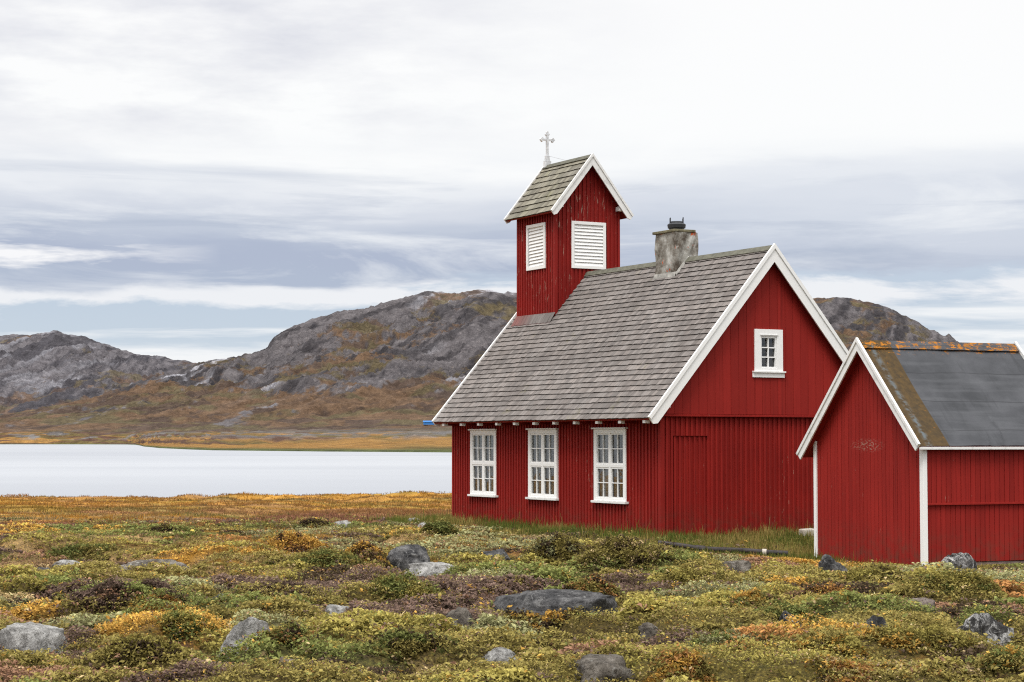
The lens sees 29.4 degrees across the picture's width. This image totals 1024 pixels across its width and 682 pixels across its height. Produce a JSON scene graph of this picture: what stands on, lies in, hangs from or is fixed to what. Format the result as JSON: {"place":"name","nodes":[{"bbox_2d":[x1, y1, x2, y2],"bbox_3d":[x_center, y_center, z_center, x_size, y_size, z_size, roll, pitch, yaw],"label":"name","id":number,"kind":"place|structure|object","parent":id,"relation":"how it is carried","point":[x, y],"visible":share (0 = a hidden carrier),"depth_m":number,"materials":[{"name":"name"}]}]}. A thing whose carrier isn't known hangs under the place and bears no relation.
{"place":"outdoors","nodes":[
{"label":"outdoors","id":0,"kind":"place"},
{"bbox_2d":[0,330,196,415],"bbox_3d":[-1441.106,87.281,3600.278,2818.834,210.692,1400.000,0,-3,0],"label":"hill","id":1,"kind":"structure","parent":0,"point":[48,369],"depth_m":3322.45,"materials":[{"name":"grey stone"}]},
{"bbox_2d":[0,444,451,497],"bbox_3d":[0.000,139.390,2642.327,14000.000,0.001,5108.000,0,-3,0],"label":"lake","id":2,"kind":"structure","parent":0,"point":[91,470],"depth_m":209.51,"materials":[{"name":"liquid"}]},
{"bbox_2d":[423,421,433,424],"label":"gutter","id":3,"kind":"object","parent":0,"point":[428,423],"visible":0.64,"depth_m":2285.06,"materials":[{"name":"blue paint"}]},
{"bbox_2d":[0,290,957,451],"bbox_3d":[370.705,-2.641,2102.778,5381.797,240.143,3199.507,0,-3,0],"label":"hill","id":4,"kind":"structure","parent":0,"point":[389,376],"depth_m":2572.67,"materials":[{"name":"grey stone"}]},
{"bbox_2d":[0,490,1023,681],"bbox_3d":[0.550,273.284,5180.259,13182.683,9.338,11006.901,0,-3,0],"label":"ground","id":5,"kind":"structure","parent":0,"point":[368,660],"depth_m":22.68,"materials":[{"name":"green plant"}]},
{"bbox_2d":[0,621,66,655],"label":"boulder","id":6,"kind":"object","parent":5,"relation":"on","point":[32,636],"visible":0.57,"depth_m":18.78,"materials":[{"name":"grey stone"}]},
{"bbox_2d":[52,560,78,566],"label":"boulder","id":7,"kind":"object","parent":5,"relation":"on","point":[63,562],"visible":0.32,"depth_m":34.56,"materials":[{"name":"white stone"}]},
{"bbox_2d":[38,542,120,561],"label":"shrub","id":8,"kind":"object","parent":5,"relation":"on","point":[72,552],"visible":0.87,"depth_m":35.63,"materials":[{"name":"green plant"}]},
{"bbox_2d":[67,572,141,612],"bbox_3d":[-4.881,3.009,23.289,0.915,0.499,1.042,0,-3,0],"label":"shrub","id":9,"kind":"object","parent":5,"relation":"on","point":[114,588],"visible":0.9,"depth_m":23.08,"materials":[{"name":"brown plant"}]},
{"bbox_2d":[93,628,192,671],"bbox_3d":[-3.125,2.608,16.456,0.867,0.373,0.686,-2,-3,28],"label":"shrub","id":10,"kind":"object","parent":5,"relation":"on","point":[130,643],"visible":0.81,"depth_m":16.31,"materials":[{"name":"green plant"}]},
{"bbox_2d":[121,559,188,570],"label":"stone slab","id":11,"kind":"structure","parent":5,"relation":"on","point":[144,562],"depth_m":34.07,"materials":[{"name":"grey stone"}]},
{"bbox_2d":[137,576,189,604],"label":"shrub","id":12,"kind":"object","parent":5,"relation":"on","point":[152,583],"visible":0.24,"depth_m":23.66,"materials":[{"name":"green plant"}]},
{"bbox_2d":[144,523,183,532],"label":"shrub","id":13,"kind":"object","parent":5,"relation":"on","point":[165,526],"visible":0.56,"depth_m":41.19,"materials":[{"name":"green plant"}]},
{"bbox_2d":[123,593,225,613],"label":"shrub","id":14,"kind":"object","parent":5,"relation":"on","point":[167,597],"visible":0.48,"depth_m":23.09,"materials":[{"name":"green plant"}]},
{"bbox_2d":[153,604,222,642],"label":"shrub","id":15,"kind":"object","parent":5,"relation":"on","point":[179,615],"visible":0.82,"depth_m":19.01,"materials":[{"name":"green plant"}]},
{"bbox_2d":[218,617,269,656],"bbox_3d":[-2.506,3.111,18.396,0.560,1.032,0.354,0,-3,0],"label":"boulder","id":16,"kind":"object","parent":5,"relation":"on","point":[249,625],"visible":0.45,"depth_m":18.34,"materials":[{"name":"grey stone"}]},
{"bbox_2d":[231,577,320,598],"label":"shrub","id":17,"kind":"object","parent":5,"relation":"on","point":[291,583],"visible":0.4,"depth_m":24.91,"materials":[{"name":"green plant"}]},
{"bbox_2d":[278,657,295,668],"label":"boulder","id":18,"kind":"object","parent":5,"relation":"on","point":[281,658],"visible":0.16,"depth_m":16.42,"materials":[{"name":"grey stone"}]},
{"bbox_2d":[253,619,324,650],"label":"shrub","id":19,"kind":"object","parent":5,"relation":"on","point":[291,630],"visible":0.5,"depth_m":16.85,"materials":[{"name":"green plant"}]},
{"bbox_2d":[260,528,330,553],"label":"shrub","id":20,"kind":"object","parent":5,"relation":"on","point":[289,540],"visible":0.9,"depth_m":35.71,"materials":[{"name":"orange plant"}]},
{"bbox_2d":[296,517,331,527],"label":"shrub","id":21,"kind":"object","parent":5,"relation":"on","point":[306,522],"visible":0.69,"depth_m":43.44,"materials":[{"name":"green plant"}]},
{"bbox_2d":[254,546,374,567],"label":"shrub","id":22,"kind":"object","parent":5,"relation":"on","point":[310,557],"visible":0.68,"depth_m":32.43,"materials":[{"name":"green plant"}]},
{"bbox_2d":[325,604,348,614],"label":"boulder","id":23,"kind":"object","parent":5,"relation":"on","point":[331,608],"visible":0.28,"depth_m":23.25,"materials":[{"name":"grey stone"}]},
{"bbox_2d":[334,520,350,526],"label":"boulder","id":24,"kind":"object","parent":5,"relation":"on","point":[345,522],"visible":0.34,"depth_m":44.73,"materials":[{"name":"white stone"}]},
{"bbox_2d":[340,537,391,569],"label":"shrub","id":25,"kind":"object","parent":5,"relation":"on","point":[367,548],"visible":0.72,"depth_m":33.97,"materials":[{"name":"yellow plant"}]},
{"bbox_2d":[334,623,459,666],"bbox_3d":[-1.063,2.668,17.043,1.244,0.409,0.940,0,-3,0],"label":"shrub","id":26,"kind":"object","parent":5,"relation":"on","point":[398,636],"visible":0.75,"depth_m":16.85,"materials":[{"name":"green plant"}]},
{"bbox_2d":[365,568,445,602],"bbox_3d":[-1.394,3.200,25.314,1.166,0.509,1.202,0,-3,0],"label":"shrub","id":27,"kind":"object","parent":5,"relation":"on","point":[393,582],"visible":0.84,"depth_m":25.11,"materials":[{"name":"green plant"}]},
{"bbox_2d":[386,544,429,571],"bbox_3d":[-1.788,4.139,34.126,0.726,1.150,0.931,3,-4,-41],"label":"boulder","id":28,"kind":"object","parent":5,"relation":"on","point":[402,557],"visible":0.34,"depth_m":34.05,"materials":[{"name":"grey stone"}]},
{"bbox_2d":[405,562,453,576],"bbox_3d":[-1.372,4.001,33.008,1.022,0.530,0.690,0,-3,0],"label":"boulder","id":29,"kind":"object","parent":5,"relation":"on","point":[428,568],"visible":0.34,"depth_m":32.81,"materials":[{"name":"grey stone"}]},
{"bbox_2d":[420,517,459,535],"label":"shrub","id":30,"kind":"object","parent":5,"relation":"on","point":[440,526],"visible":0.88,"depth_m":38.97,"materials":[{"name":"green plant"}]},
{"bbox_2d":[445,607,473,627],"bbox_3d":[-0.588,3.263,21.579,0.382,0.642,0.290,0,-3,0],"label":"boulder","id":31,"kind":"object","parent":5,"relation":"on","point":[462,615],"visible":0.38,"depth_m":21.52,"materials":[{"name":"grey stone"}]},
{"bbox_2d":[483,549,510,561],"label":"boulder","id":32,"kind":"object","parent":5,"relation":"on","point":[502,552],"visible":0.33,"depth_m":35.49,"materials":[{"name":"grey stone"}]},
{"bbox_2d":[479,647,517,663],"bbox_3d":[-0.110,2.889,17.302,0.463,0.373,0.518,-2,-4,36],"label":"boulder","id":33,"kind":"object","parent":5,"relation":"on","point":[497,654],"visible":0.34,"depth_m":17.14,"materials":[{"name":"grey stone"}]},
{"bbox_2d":[0,514,1023,681],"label":"heath","id":34,"kind":"object","parent":5,"relation":"on","point":[460,586],"visible":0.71,"depth_m":21.47,"materials":[{"name":"green plant"}]},
{"bbox_2d":[492,605,587,638],"bbox_3d":[0.282,3.115,20.964,1.142,0.557,1.169,0,-3,0],"label":"shrub","id":35,"kind":"object","parent":5,"relation":"on","point":[526,615],"visible":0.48,"depth_m":20.85,"materials":[{"name":"green plant"}]},
{"bbox_2d":[518,530,585,565],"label":"shrub","id":36,"kind":"object","parent":5,"relation":"on","point":[560,549],"visible":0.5,"depth_m":33.12,"materials":[{"name":"green plant"}]},
{"bbox_2d":[490,589,617,617],"bbox_3d":[0.535,3.489,23.863,1.664,0.908,0.881,0,-3,0],"label":"boulder","id":37,"kind":"object","parent":5,"relation":"on","point":[541,602],"visible":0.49,"depth_m":23.68,"materials":[{"name":"grey stone"}]},
{"bbox_2d":[561,572,623,602],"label":"shrub","id":38,"kind":"object","parent":5,"relation":"on","point":[591,584],"visible":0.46,"depth_m":24.78,"materials":[{"name":"green plant"}]},
{"bbox_2d":[568,653,635,681],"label":"boulder","id":39,"kind":"object","parent":5,"relation":"on","point":[601,667],"visible":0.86,"depth_m":15.51,"materials":[{"name":"grey stone"}]},
{"bbox_2d":[571,530,675,572],"bbox_3d":[1.820,3.499,31.811,1.767,0.837,1.419,0,-3,0],"label":"shrub","id":40,"kind":"object","parent":5,"relation":"on","point":[625,550],"visible":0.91,"depth_m":31.52,"materials":[{"name":"green plant"}]},
{"bbox_2d":[432,131,847,536],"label":"church","id":41,"kind":"structure","parent":5,"relation":"on","point":[679,385],"depth_m":41.84,"materials":[{"name":"red paint"}]},
{"bbox_2d":[467,429,497,496],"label":"window","id":42,"kind":"structure","parent":41,"relation":"in","point":[482,441],"depth_m":46.00,"materials":[{"name":"white paint"}]},
{"bbox_2d":[525,428,558,500],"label":"window","id":43,"kind":"structure","parent":41,"relation":"in","point":[542,442],"depth_m":43.58,"materials":[{"name":"white paint"}]},
{"bbox_2d":[591,427,628,503],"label":"window","id":44,"kind":"structure","parent":41,"relation":"in","point":[608,465],"depth_m":41.15,"materials":[{"name":"white paint"}]},
{"bbox_2d":[673,436,707,535],"bbox_3d":[3.629,2.977,39.866,0.849,2.082,0.037,2,-3,-29],"label":"door","id":45,"kind":"structure","parent":41,"relation":"in","point":[689,452],"depth_m":39.88,"materials":[{"name":"red paint"}]},
{"bbox_2d":[752,329,785,377],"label":"window","id":46,"kind":"structure","parent":41,"relation":"in","point":[776,371],"depth_m":40.89,"materials":[{"name":"white paint"}]},
{"bbox_2d":[638,622,657,639],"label":"boulder","id":47,"kind":"object","parent":5,"relation":"on","point":[648,628],"visible":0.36,"depth_m":19.86,"materials":[{"name":"grey stone"}]},
{"bbox_2d":[641,644,718,681],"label":"shrub","id":48,"kind":"object","parent":5,"relation":"on","point":[668,656],"visible":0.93,"depth_m":15.11,"materials":[{"name":"green plant"}]},
{"bbox_2d":[657,565,718,588],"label":"shrub","id":49,"kind":"object","parent":5,"relation":"on","point":[687,572],"visible":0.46,"depth_m":28.48,"materials":[{"name":"green plant"}]},
{"bbox_2d":[658,540,787,555],"bbox_3d":[4.062,3.991,37.609,2.497,0.287,0.294,0,-3,3],"label":"pipe","id":50,"kind":"object","parent":5,"relation":"on","point":[746,550],"visible":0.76,"depth_m":37.56,"materials":[{"name":"plastic"}]},
{"bbox_2d":[681,628,782,654],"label":"shrub","id":51,"kind":"object","parent":5,"relation":"on","point":[713,637],"visible":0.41,"depth_m":17.12,"materials":[{"name":"green plant"}]},
{"bbox_2d":[720,560,750,572],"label":"boulder","id":52,"kind":"object","parent":5,"relation":"on","point":[740,565],"visible":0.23,"depth_m":32.65,"materials":[{"name":"grey stone"}]},
{"bbox_2d":[720,585,786,610],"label":"shrub","id":53,"kind":"object","parent":5,"relation":"on","point":[738,598],"visible":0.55,"depth_m":22.02,"materials":[{"name":"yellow plant"}]},
{"bbox_2d":[753,599,820,626],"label":"shrub","id":54,"kind":"object","parent":5,"relation":"on","point":[779,608],"visible":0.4,"depth_m":20.32,"materials":[{"name":"green plant"}]},
{"bbox_2d":[779,610,801,626],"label":"boulder","id":55,"kind":"object","parent":5,"relation":"on","point":[783,616],"visible":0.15,"depth_m":19.57,"materials":[{"name":"grey stone"}]},
{"bbox_2d":[799,528,813,534],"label":"stone block","id":56,"kind":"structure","parent":5,"relation":"on","point":[805,530],"depth_m":40.46,"materials":[{"name":"white stone"}]},
{"bbox_2d":[784,579,866,599],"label":"shrub","id":57,"kind":"object","parent":5,"relation":"on","point":[828,588],"visible":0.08,"depth_m":23.47,"materials":[{"name":"green plant"}]},
{"bbox_2d":[791,629,873,660],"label":"shrub","id":58,"kind":"object","parent":5,"relation":"on","point":[846,641],"visible":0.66,"depth_m":16.03,"materials":[{"name":"green plant"}]},
{"bbox_2d":[818,554,847,571],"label":"boulder","id":59,"kind":"object","parent":5,"relation":"on","point":[827,562],"visible":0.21,"depth_m":31.87,"materials":[{"name":"grey stone"}]},
{"bbox_2d":[802,652,941,681],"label":"shrub","id":60,"kind":"object","parent":5,"relation":"on","point":[849,666],"visible":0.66,"depth_m":14.97,"materials":[{"name":"green plant"}]},
{"bbox_2d":[865,615,890,627],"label":"boulder","id":61,"kind":"object","parent":5,"relation":"on","point":[876,621],"visible":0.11,"depth_m":18.37,"materials":[{"name":"grey stone"}]},
{"bbox_2d":[832,559,927,582],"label":"shrub","id":62,"kind":"object","parent":5,"relation":"on","point":[867,571],"visible":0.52,"depth_m":28.26,"materials":[{"name":"green plant"}]},
{"bbox_2d":[796,337,1023,564],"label":"shed","id":63,"kind":"structure","parent":5,"relation":"on","point":[914,450],"depth_m":35.27,"materials":[{"name":"red paint"}]},
{"bbox_2d":[909,597,935,614],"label":"boulder","id":64,"kind":"object","parent":5,"relation":"on","point":[924,601],"visible":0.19,"depth_m":22.17,"materials":[{"name":"grey stone"}]},
{"bbox_2d":[854,620,992,653],"bbox_3d":[3.514,2.632,16.755,1.183,0.455,0.679,1,-3,-16],"label":"shrub","id":65,"kind":"object","parent":5,"relation":"on","point":[936,635],"visible":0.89,"depth_m":16.62,"materials":[{"name":"green plant"}]},
{"bbox_2d":[897,565,1012,597],"bbox_3d":[5.628,3.155,24.907,1.562,0.586,1.275,0,-3,0],"label":"shrub","id":66,"kind":"object","parent":5,"relation":"on","point":[948,578],"visible":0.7,"depth_m":24.69,"materials":[{"name":"green plant"}]},
{"bbox_2d":[930,654,982,677],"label":"shrub","id":67,"kind":"object","parent":5,"relation":"on","point":[967,666],"visible":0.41,"depth_m":15.06,"materials":[{"name":"green plant"}]},
{"bbox_2d":[941,552,976,571],"bbox_3d":[7.155,4.015,31.676,0.804,1.181,0.370,0,-3,0],"label":"boulder","id":68,"kind":"object","parent":5,"relation":"on","point":[961,560],"visible":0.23,"depth_m":31.61,"materials":[{"name":"grey stone"}]},
{"bbox_2d":[957,613,1016,646],"bbox_3d":[4.535,3.055,18.799,0.877,0.877,0.571,0,-3,0],"label":"boulder","id":69,"kind":"object","parent":5,"relation":"on","point":[989,625],"visible":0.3,"depth_m":18.74,"materials":[{"name":"grey stone"}]},
{"bbox_2d":[969,643,1023,676],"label":"shrub","id":70,"kind":"object","parent":5,"relation":"on","point":[1010,650],"visible":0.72,"depth_m":15.35,"materials":[{"name":"green plant"}]},
{"bbox_2d":[0,0,1023,362],"label":"sky","id":71,"kind":"structure","parent":0,"point":[194,181],"materials":[{"name":"white"}]}
]}

